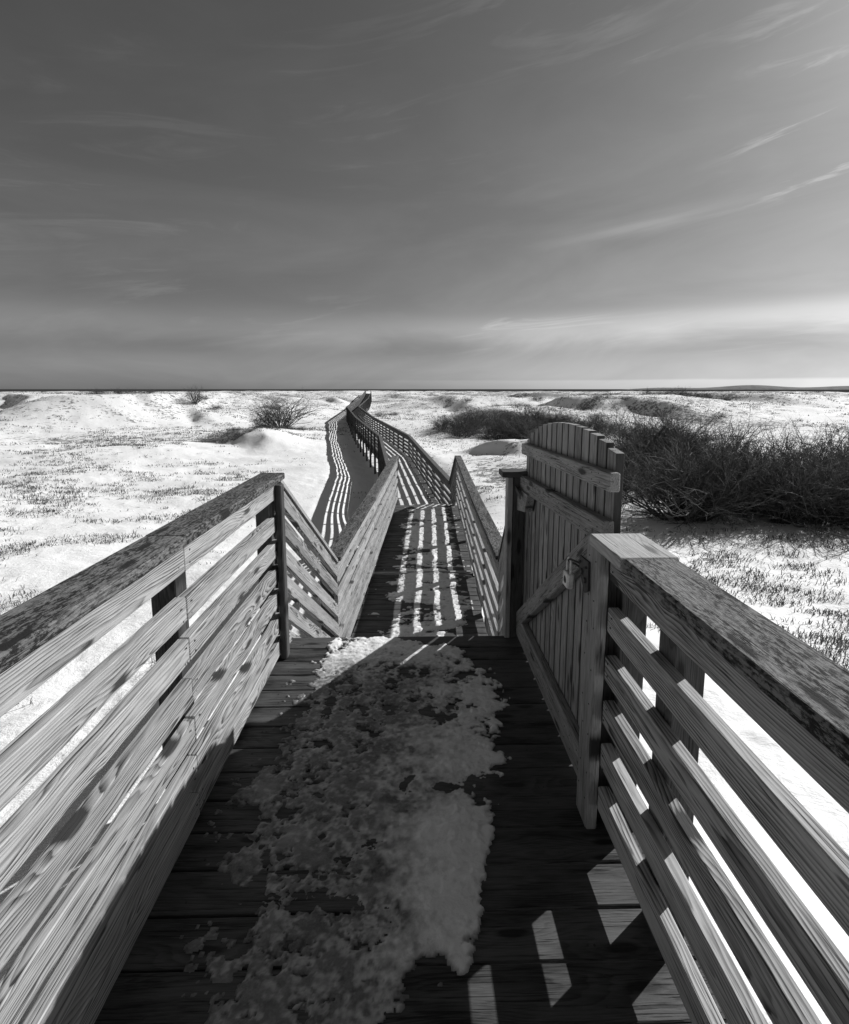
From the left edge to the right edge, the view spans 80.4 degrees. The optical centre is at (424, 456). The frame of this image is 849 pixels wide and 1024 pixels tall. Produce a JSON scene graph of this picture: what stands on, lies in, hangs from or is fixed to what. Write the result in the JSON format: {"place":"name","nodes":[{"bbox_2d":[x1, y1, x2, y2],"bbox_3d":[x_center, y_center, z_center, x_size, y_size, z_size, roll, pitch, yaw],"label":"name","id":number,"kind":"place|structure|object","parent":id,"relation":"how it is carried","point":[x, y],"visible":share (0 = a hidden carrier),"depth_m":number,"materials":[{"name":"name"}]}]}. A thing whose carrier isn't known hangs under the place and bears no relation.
{"place":"outdoors","nodes":[
{"label":"outdoors","id":0,"kind":"place"},
{"bbox_2d":[0,391,848,1023],"bbox_3d":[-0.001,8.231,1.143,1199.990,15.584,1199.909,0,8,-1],"label":"snowy ground","id":1,"kind":"structure","parent":0,"point":[330,477],"depth_m":18.72,"materials":[{"name":"snow"}]},
{"bbox_2d":[77,388,108,393],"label":"dune shrub","id":2,"kind":"object","parent":1,"relation":"on","point":[98,391],"visible":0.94,"depth_m":61.44,"materials":[{"name":"grey plant"}]},
{"bbox_2d":[110,388,134,393],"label":"dune shrub","id":3,"kind":"object","parent":1,"relation":"on","point":[119,391],"visible":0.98,"depth_m":62.73,"materials":[{"name":"grey plant"}]},
{"bbox_2d":[138,389,155,393],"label":"dune shrub","id":4,"kind":"object","parent":1,"relation":"on","point":[149,392],"visible":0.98,"depth_m":62.32,"materials":[{"name":"grey plant"}]},
{"bbox_2d":[180,385,207,406],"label":"bare shrub","id":5,"kind":"object","parent":1,"relation":"on","point":[195,400],"visible":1,"depth_m":61.77,"materials":[{"name":"grey plant"}]},
{"bbox_2d":[191,438,213,442],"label":"dune shrub","id":6,"kind":"object","parent":1,"relation":"on","point":[204,441],"visible":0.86,"depth_m":38.16,"materials":[{"name":"grey plant"}]},
{"bbox_2d":[211,436,232,443],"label":"dune shrub","id":7,"kind":"object","parent":1,"relation":"on","point":[222,441],"visible":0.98,"depth_m":37.85,"materials":[{"name":"grey plant"}]},
{"bbox_2d":[228,430,250,436],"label":"dune shrub","id":8,"kind":"object","parent":1,"relation":"on","point":[242,433],"visible":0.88,"depth_m":38.06,"materials":[{"name":"grey plant"}]},
{"bbox_2d":[248,422,264,428],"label":"dune shrub","id":9,"kind":"object","parent":1,"relation":"on","point":[256,426],"visible":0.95,"depth_m":39.89,"materials":[{"name":"grey plant"}]},
{"bbox_2d":[246,414,280,426],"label":"bare shrub","id":10,"kind":"object","parent":1,"relation":"on","point":[257,422],"visible":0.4,"depth_m":47.96,"materials":[{"name":"grey plant"}]},
{"bbox_2d":[263,422,285,428],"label":"dune shrub","id":11,"kind":"object","parent":1,"relation":"on","point":[273,425],"visible":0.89,"depth_m":41.32,"materials":[{"name":"grey plant"}]},
{"bbox_2d":[237,386,325,427],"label":"bare shrub","id":12,"kind":"object","parent":1,"relation":"on","point":[277,415],"visible":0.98,"depth_m":46.09,"materials":[{"name":"grey plant"}]},
{"bbox_2d":[277,423,295,428],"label":"dune shrub","id":13,"kind":"object","parent":1,"relation":"on","point":[288,427],"visible":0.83,"depth_m":45.02,"materials":[{"name":"grey plant"}]},
{"bbox_2d":[295,425,310,429],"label":"dune shrub","id":14,"kind":"object","parent":1,"relation":"on","point":[303,427],"visible":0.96,"depth_m":45.88,"materials":[{"name":"grey plant"}]},
{"bbox_2d":[375,411,391,416],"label":"dune shrub","id":15,"kind":"object","parent":1,"relation":"on","point":[378,415],"visible":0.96,"depth_m":69.69,"materials":[{"name":"grey plant"}]},
{"bbox_2d":[346,393,438,503],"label":"boardwalk","id":16,"kind":"structure","parent":1,"relation":"on","point":[355,411],"depth_m":29.42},
{"bbox_2d":[346,390,391,502],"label":"railing","id":17,"kind":"object","parent":16,"relation":"attached to","point":[379,443],"visible":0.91,"depth_m":30.73,"materials":[{"name":"wood"}]},
{"bbox_2d":[356,423,431,504],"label":"trodden snow","id":18,"kind":"structure","parent":16,"relation":"on","point":[411,490],"depth_m":18.16,"materials":[{"name":"snow"}]},
{"bbox_2d":[358,390,449,504],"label":"railing","id":19,"kind":"object","parent":16,"relation":"attached to","point":[437,469],"visible":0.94,"depth_m":20.66,"materials":[{"name":"wood"}]},
{"bbox_2d":[94,636,727,1023],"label":"boardwalk landing","id":20,"kind":"object","parent":1,"relation":"on","point":[565,936],"visible":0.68,"depth_m":1.58,"materials":[{"name":"wood"}]},
{"bbox_2d":[0,473,289,1023],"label":"railing","id":21,"kind":"object","parent":20,"relation":"attached to","point":[47,634],"visible":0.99,"depth_m":1.39,"materials":[{"name":"grey wood"}]},
{"bbox_2d":[179,636,511,1023],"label":"trodden snow","id":22,"kind":"structure","parent":20,"relation":"on","point":[420,872],"depth_m":1.79,"materials":[{"name":"snow"}]},
{"bbox_2d":[499,468,527,637],"bbox_3d":[0.560,0.878,3.277,0.160,1.593,0.140,0,8,-1],"label":"gate post","id":23,"kind":"object","parent":20,"relation":"attached to","point":[513,558],"visible":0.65,"depth_m":3.20,"materials":[{"name":"grey wood"}]},
{"bbox_2d":[515,422,623,774],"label":"picket gate","id":24,"kind":"structure","parent":23,"relation":"attached to","point":[569,495],"depth_m":2.35,"materials":[{"name":"wood"}]},
{"bbox_2d":[567,535,646,831],"bbox_3d":[0.659,1.016,1.910,0.202,1.480,0.259,0,8,-1],"label":"latch post","id":25,"kind":"object","parent":20,"relation":"attached to","point":[603,591],"visible":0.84,"depth_m":1.79,"materials":[{"name":"wood"}]},
{"bbox_2d":[563,556,573,588],"bbox_3d":[0.561,0.450,1.963,0.030,0.124,0.067,0,8,-1],"label":"padlock","id":26,"kind":"object","parent":25,"relation":"hanging from","point":[568,578],"visible":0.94,"depth_m":1.94,"materials":[{"name":"metal"}]},
{"bbox_2d":[589,533,848,1023],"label":"railing","id":27,"kind":"object","parent":20,"relation":"attached to","point":[787,692],"visible":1,"depth_m":1.09,"materials":[{"name":"grey wood"}]},
{"bbox_2d":[351,505,487,636],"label":"boardwalk","id":28,"kind":"structure","parent":1,"relation":"on","point":[381,605],"depth_m":6.58,"materials":[{"name":"grey wood"}]},
{"bbox_2d":[330,456,398,636],"bbox_3d":[-0.722,1.240,7.907,0.162,1.730,7.136,0,8,1],"label":"railing","id":29,"kind":"object","parent":28,"relation":"attached to","point":[361,522],"visible":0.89,"depth_m":5.78,"materials":[{"name":"grey wood"}]},
{"bbox_2d":[324,636,440,637],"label":"wooden steps","id":30,"kind":"structure","parent":28,"relation":"on","point":[423,636],"depth_m":3.65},
{"bbox_2d":[274,480,338,642],"bbox_3d":[-0.860,1.179,3.704,0.140,2.288,1.216,1,8,6],"label":"railing","id":31,"kind":"object","parent":30,"relation":"attached to","point":[324,592],"visible":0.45,"depth_m":3.55,"materials":[{"name":"grey wood"}]},
{"bbox_2d":[497,526,504,635],"bbox_3d":[0.674,1.172,3.863,0.139,2.261,0.948,0,8,2],"label":"railing","id":32,"kind":"object","parent":30,"relation":"attached to","point":[501,580],"visible":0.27,"depth_m":4.13,"materials":[{"name":"grey wood"}]},
{"bbox_2d":[368,504,472,636],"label":"trodden snow","id":33,"kind":"structure","parent":28,"relation":"on","point":[435,533],"depth_m":6.74,"materials":[{"name":"snow"}]},
{"bbox_2d":[455,455,501,635],"bbox_3d":[0.720,1.236,7.933,0.163,1.731,7.134,0,8,1],"label":"railing","id":34,"kind":"object","parent":28,"relation":"attached to","point":[483,536],"visible":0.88,"depth_m":5.83,"materials":[{"name":"grey wood"}]},
{"bbox_2d":[0,391,848,705],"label":"beach grass","id":35,"kind":"structure","parent":1,"relation":"on","point":[712,579],"depth_m":18.74,"materials":[{"name":"plant"}]},
{"bbox_2d":[424,412,453,424],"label":"thicket shrub","id":36,"kind":"object","parent":1,"relation":"on","point":[438,419],"visible":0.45,"depth_m":45.01,"materials":[{"name":"grey plant"}]},
{"bbox_2d":[428,416,452,430],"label":"thicket shrub","id":37,"kind":"object","parent":1,"relation":"on","point":[440,424],"visible":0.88,"depth_m":43.45,"materials":[{"name":"grey plant"}]},
{"bbox_2d":[438,413,476,430],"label":"thicket shrub","id":38,"kind":"object","parent":1,"relation":"on","point":[457,418],"visible":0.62,"depth_m":43.45,"materials":[{"name":"grey plant"}]},
{"bbox_2d":[439,416,482,438],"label":"thicket shrub","id":39,"kind":"object","parent":1,"relation":"on","point":[457,431],"visible":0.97,"depth_m":40.42,"materials":[{"name":"grey plant"}]},
{"bbox_2d":[458,397,476,401],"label":"thicket shrub","id":40,"kind":"object","parent":1,"relation":"on","point":[467,400],"visible":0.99,"depth_m":77.43,"materials":[{"name":"grey plant"}]},
{"bbox_2d":[450,422,486,436],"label":"thicket shrub","id":41,"kind":"object","parent":1,"relation":"on","point":[469,431],"visible":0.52,"depth_m":41.09,"materials":[{"name":"grey plant"}]},
{"bbox_2d":[454,409,489,428],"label":"thicket shrub","id":42,"kind":"object","parent":1,"relation":"on","point":[474,418],"visible":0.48,"depth_m":44.35,"materials":[{"name":"black plant"}]},
{"bbox_2d":[454,414,492,432],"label":"thicket shrub","id":43,"kind":"object","parent":1,"relation":"on","point":[472,423],"visible":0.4,"depth_m":43.02,"materials":[{"name":"black plant"}]},
{"bbox_2d":[453,404,497,423],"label":"thicket shrub","id":44,"kind":"object","parent":1,"relation":"on","point":[482,415],"visible":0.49,"depth_m":46.08,"materials":[{"name":"grey plant"}]},
{"bbox_2d":[459,409,518,434],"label":"thicket shrub","id":45,"kind":"object","parent":1,"relation":"on","point":[490,424],"visible":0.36,"depth_m":42.79,"materials":[{"name":"plant"}]},
{"bbox_2d":[484,409,516,427],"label":"thicket shrub","id":46,"kind":"object","parent":1,"relation":"on","point":[499,416],"visible":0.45,"depth_m":45.55,"materials":[{"name":"black plant"}]},
{"bbox_2d":[472,414,533,440],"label":"thicket shrub","id":47,"kind":"object","parent":1,"relation":"on","point":[492,433],"visible":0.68,"depth_m":40.53,"materials":[{"name":"black plant"}]},
{"bbox_2d":[488,412,546,439],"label":"thicket shrub","id":48,"kind":"object","parent":1,"relation":"on","point":[518,428],"visible":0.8,"depth_m":39.87,"materials":[{"name":"black plant"}]},
{"bbox_2d":[491,412,551,438],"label":"thicket shrub","id":49,"kind":"object","parent":1,"relation":"on","point":[534,423],"visible":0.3,"depth_m":40.49,"materials":[{"name":"black plant"}]},
{"bbox_2d":[493,403,549,430],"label":"thicket shrub","id":50,"kind":"object","parent":1,"relation":"on","point":[528,415],"visible":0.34,"depth_m":43.32,"materials":[{"name":"grey plant"}]},
{"bbox_2d":[497,407,546,431],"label":"thicket shrub","id":51,"kind":"object","parent":1,"relation":"on","point":[526,417],"visible":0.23,"depth_m":43.00,"materials":[{"name":"grey plant"}]},
{"bbox_2d":[504,402,569,429],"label":"thicket shrub","id":52,"kind":"object","parent":1,"relation":"on","point":[537,411],"visible":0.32,"depth_m":44.59,"materials":[{"name":"grey plant"}]},
{"bbox_2d":[529,395,546,400],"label":"thicket shrub","id":53,"kind":"object","parent":1,"relation":"on","point":[536,397],"visible":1,"depth_m":81.42,"materials":[{"name":"grey plant"}]},
{"bbox_2d":[516,401,570,422],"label":"thicket shrub","id":54,"kind":"object","parent":1,"relation":"on","point":[558,417],"visible":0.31,"depth_m":43.41,"materials":[{"name":"grey plant"}]},
{"bbox_2d":[533,410,575,425],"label":"thicket shrub","id":55,"kind":"object","parent":1,"relation":"on","point":[552,417],"visible":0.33,"depth_m":43.03,"materials":[{"name":"grey plant"}]},
{"bbox_2d":[543,413,578,423],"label":"thicket shrub","id":56,"kind":"object","parent":1,"relation":"on","point":[554,418],"visible":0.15,"depth_m":43.07,"materials":[{"name":"grey plant"}]},
{"bbox_2d":[551,415,586,426],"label":"thicket shrub","id":57,"kind":"object","parent":1,"relation":"on","point":[571,421],"visible":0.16,"depth_m":42.40,"materials":[{"name":"grey plant"}]},
{"bbox_2d":[559,410,583,422],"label":"thicket shrub","id":58,"kind":"object","parent":1,"relation":"on","point":[569,413],"visible":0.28,"depth_m":47.59,"materials":[{"name":"grey plant"}]},
{"bbox_2d":[570,403,592,409],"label":"thicket shrub","id":59,"kind":"object","parent":1,"relation":"on","point":[583,408],"visible":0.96,"depth_m":59.73,"materials":[{"name":"grey plant"}]},
{"bbox_2d":[559,413,604,431],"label":"thicket shrub","id":60,"kind":"object","parent":1,"relation":"on","point":[585,418],"visible":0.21,"depth_m":42.69,"materials":[{"name":"grey plant"}]},
{"bbox_2d":[573,413,613,432],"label":"thicket shrub","id":61,"kind":"object","parent":1,"relation":"on","point":[592,424],"visible":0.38,"depth_m":44.64,"materials":[{"name":"grey plant"}]},
{"bbox_2d":[586,411,605,424],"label":"thicket shrub","id":62,"kind":"object","parent":1,"relation":"on","point":[597,416],"visible":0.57,"depth_m":49.15,"materials":[{"name":"grey plant"}]},
{"bbox_2d":[580,410,612,429],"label":"thicket shrub","id":63,"kind":"object","parent":1,"relation":"on","point":[597,419],"visible":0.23,"depth_m":45.53,"materials":[{"name":"grey plant"}]},
{"bbox_2d":[590,391,613,401],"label":"thicket shrub","id":64,"kind":"object","parent":1,"relation":"on","point":[597,397],"visible":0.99,"depth_m":61.76,"materials":[{"name":"grey plant"}]},
{"bbox_2d":[589,419,628,435],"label":"thicket shrub","id":65,"kind":"object","parent":1,"relation":"on","point":[600,430],"visible":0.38,"depth_m":43.50,"materials":[{"name":"grey plant"}]},
{"bbox_2d":[618,395,636,400],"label":"thicket shrub","id":66,"kind":"object","parent":1,"relation":"on","point":[626,398],"visible":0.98,"depth_m":61.12,"materials":[{"name":"grey plant"}]},
{"bbox_2d":[598,428,659,496],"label":"thicket shrub","id":67,"kind":"object","parent":1,"relation":"on","point":[627,468],"visible":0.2,"depth_m":17.50,"materials":[{"name":"black plant"}]},
{"bbox_2d":[597,401,693,459],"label":"thicket shrub","id":68,"kind":"object","parent":1,"relation":"on","point":[634,422],"visible":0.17,"depth_m":22.63,"materials":[{"name":"grey plant"}]},
{"bbox_2d":[633,387,665,394],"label":"thicket shrub","id":69,"kind":"object","parent":1,"relation":"on","point":[647,392],"visible":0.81,"depth_m":67.63,"materials":[{"name":"grey plant"}]},
{"bbox_2d":[590,406,726,493],"bbox_3d":[9.250,-0.090,20.167,6.586,3.998,5.478,-4,9,-29],"label":"thicket shrub","id":70,"kind":"object","parent":1,"relation":"on","point":[636,439],"visible":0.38,"depth_m":19.86,"materials":[{"name":"grey plant"}]},
{"bbox_2d":[591,404,726,468],"bbox_3d":[9.712,-0.671,21.653,6.752,3.346,6.406,0,8,-2],"label":"thicket shrub","id":71,"kind":"object","parent":1,"relation":"on","point":[661,418],"visible":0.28,"depth_m":20.70,"materials":[{"name":"grey plant"}]},
{"bbox_2d":[613,420,714,472],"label":"thicket shrub","id":72,"kind":"object","parent":1,"relation":"on","point":[657,440],"visible":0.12,"depth_m":21.11,"materials":[{"name":"grey plant"}]},
{"bbox_2d":[610,409,720,454],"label":"thicket shrub","id":73,"kind":"object","parent":1,"relation":"on","point":[668,430],"visible":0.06,"depth_m":21.31,"materials":[{"name":"black plant"}]},
{"bbox_2d":[621,414,718,478],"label":"thicket shrub","id":74,"kind":"object","parent":1,"relation":"on","point":[669,446],"visible":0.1,"depth_m":20.65,"materials":[{"name":"black plant"}]},
{"bbox_2d":[598,403,743,473],"bbox_3d":[10.176,-0.382,21.229,6.376,3.870,5.304,0,8,-4],"label":"thicket shrub","id":75,"kind":"object","parent":1,"relation":"on","point":[666,433],"visible":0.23,"depth_m":20.54,"materials":[{"name":"black plant"}]},
{"bbox_2d":[658,386,698,394],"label":"thicket shrub","id":76,"kind":"object","parent":1,"relation":"on","point":[678,393],"visible":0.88,"depth_m":66.95,"materials":[{"name":"grey plant"}]},
{"bbox_2d":[623,438,751,520],"bbox_3d":[7.830,0.921,14.627,3.594,2.796,3.893,-1,8,-5],"label":"thicket shrub","id":77,"kind":"object","parent":1,"relation":"on","point":[676,492],"visible":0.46,"depth_m":14.80,"materials":[{"name":"black plant"}]},
{"bbox_2d":[577,412,811,533],"bbox_3d":[7.454,0.489,14.920,6.966,3.638,7.342,5,9,33],"label":"thicket shrub","id":78,"kind":"object","parent":1,"relation":"on","point":[657,507],"visible":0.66,"depth_m":14.42,"materials":[{"name":"black plant"}]},
{"bbox_2d":[684,390,716,396],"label":"thicket shrub","id":79,"kind":"object","parent":1,"relation":"on","point":[694,395],"visible":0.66,"depth_m":68.05,"materials":[{"name":"grey plant"}]},
{"bbox_2d":[624,432,789,531],"bbox_3d":[8.450,0.775,15.600,4.201,3.361,5.277,2,8,17],"label":"thicket shrub","id":80,"kind":"object","parent":1,"relation":"on","point":[723,511],"visible":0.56,"depth_m":14.45,"materials":[{"name":"black plant"}]},
{"bbox_2d":[619,424,801,517],"bbox_3d":[9.552,0.561,17.286,5.477,3.489,4.360,6,10,38],"label":"thicket shrub","id":81,"kind":"object","parent":1,"relation":"on","point":[714,466],"visible":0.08,"depth_m":16.23,"materials":[{"name":"black plant"}]},
{"bbox_2d":[642,414,783,475],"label":"thicket shrub","id":82,"kind":"object","parent":1,"relation":"on","point":[742,433],"visible":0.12,"depth_m":19.90,"materials":[{"name":"black plant"}]},
{"bbox_2d":[648,400,788,511],"bbox_3d":[9.025,0.065,15.753,4.692,3.740,4.016,-6,10,-38],"label":"thicket shrub","id":83,"kind":"object","parent":1,"relation":"on","point":[728,463],"visible":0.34,"depth_m":15.26,"materials":[{"name":"black plant"}]},
{"bbox_2d":[708,411,729,418],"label":"thicket shrub","id":84,"kind":"object","parent":1,"relation":"on","point":[721,416],"visible":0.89,"depth_m":54.44,"materials":[{"name":"grey plant"}]},
{"bbox_2d":[689,422,794,457],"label":"thicket shrub","id":85,"kind":"object","parent":1,"relation":"on","point":[732,440],"visible":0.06,"depth_m":20.83,"materials":[{"name":"black plant"}]},
{"bbox_2d":[692,434,848,529],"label":"thicket shrub","id":86,"kind":"object","parent":1,"relation":"on","point":[794,510],"visible":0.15,"depth_m":14.88,"materials":[{"name":"black plant"}]},
{"bbox_2d":[711,419,848,549],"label":"thicket shrub","id":87,"kind":"object","parent":1,"relation":"on","point":[827,487],"visible":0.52,"depth_m":14.13,"materials":[{"name":"black plant"}]},
{"bbox_2d":[713,424,848,515],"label":"thicket shrub","id":88,"kind":"object","parent":1,"relation":"on","point":[753,445],"visible":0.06,"depth_m":15.59,"materials":[{"name":"black plant"}]},
{"bbox_2d":[721,433,848,523],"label":"thicket shrub","id":89,"kind":"object","parent":1,"relation":"on","point":[783,515],"visible":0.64,"depth_m":14.45,"materials":[{"name":"black plant"}]},
{"bbox_2d":[724,421,846,482],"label":"thicket shrub","id":90,"kind":"object","parent":1,"relation":"on","point":[790,447],"visible":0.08,"depth_m":16.63,"materials":[{"name":"black plant"}]},
{"bbox_2d":[732,422,848,525],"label":"thicket shrub","id":91,"kind":"object","parent":1,"relation":"on","point":[827,443],"visible":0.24,"depth_m":14.65,"materials":[{"name":"black plant"}]},
{"bbox_2d":[734,425,848,525],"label":"thicket shrub","id":92,"kind":"object","parent":1,"relation":"on","point":[834,514],"visible":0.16,"depth_m":14.60,"materials":[{"name":"black plant"}]},
{"bbox_2d":[754,414,848,508],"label":"thicket shrub","id":93,"kind":"object","parent":1,"relation":"on","point":[840,441],"visible":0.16,"depth_m":19.22,"materials":[{"name":"black plant"}]},
{"bbox_2d":[767,430,848,486],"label":"thicket shrub","id":94,"kind":"object","parent":1,"relation":"on","point":[826,453],"visible":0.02,"depth_m":17.41,"materials":[{"name":"black plant"}]},
{"bbox_2d":[785,432,848,459],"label":"thicket shrub","id":95,"kind":"object","parent":1,"relation":"on","point":[813,444],"visible":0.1,"depth_m":19.52,"materials":[{"name":"black plant"}]},
{"bbox_2d":[789,426,848,469],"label":"thicket shrub","id":96,"kind":"object","parent":1,"relation":"on","point":[820,446],"visible":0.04,"depth_m":22.55,"materials":[{"name":"black plant"}]},
{"bbox_2d":[805,434,848,499],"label":"thicket shrub","id":97,"kind":"object","parent":1,"relation":"on","point":[835,452],"visible":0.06,"depth_m":16.05,"materials":[{"name":"black plant"}]},
{"bbox_2d":[816,425,848,464],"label":"thicket shrub","id":98,"kind":"object","parent":1,"relation":"on","point":[842,441],"visible":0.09,"depth_m":21.28,"materials":[{"name":"black plant"}]},
{"bbox_2d":[0,389,848,391],"bbox_3d":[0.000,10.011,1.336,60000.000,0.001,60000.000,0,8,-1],"label":"sea","id":99,"kind":"structure","parent":0,"point":[163,390],"depth_m":3435.55,"materials":[{"name":"liquid"}]},
{"bbox_2d":[0,0,848,388],"label":"sky","id":100,"kind":"structure","parent":0,"point":[211,194],"materials":[{"name":"grey"}]},
{"bbox_2d":[621,385,848,389],"bbox_3d":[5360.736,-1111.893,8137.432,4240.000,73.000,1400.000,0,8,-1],"label":"headland","id":101,"kind":"structure","parent":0,"point":[751,387],"depth_m":7880.40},
{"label":"wooden steps","id":102,"kind":"object","parent":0,"visible":0},
{"bbox_2d":[391,458,398,518],"bbox_3d":[-0.705,1.128,11.999,0.160,2.405,0.983,-1,8,-6],"label":"railing","id":103,"kind":"object","parent":102,"relation":"attached to","point":[397,483],"visible":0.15,"depth_m":11.55,"materials":[{"name":"grey wood"}]},
{"bbox_2d":[449,457,456,504],"bbox_3d":[0.717,1.123,12.035,0.160,2.406,0.982,-1,8,-5],"label":"railing","id":104,"kind":"object","parent":102,"relation":"attached to","point":[452,481],"visible":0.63,"depth_m":11.84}
]}

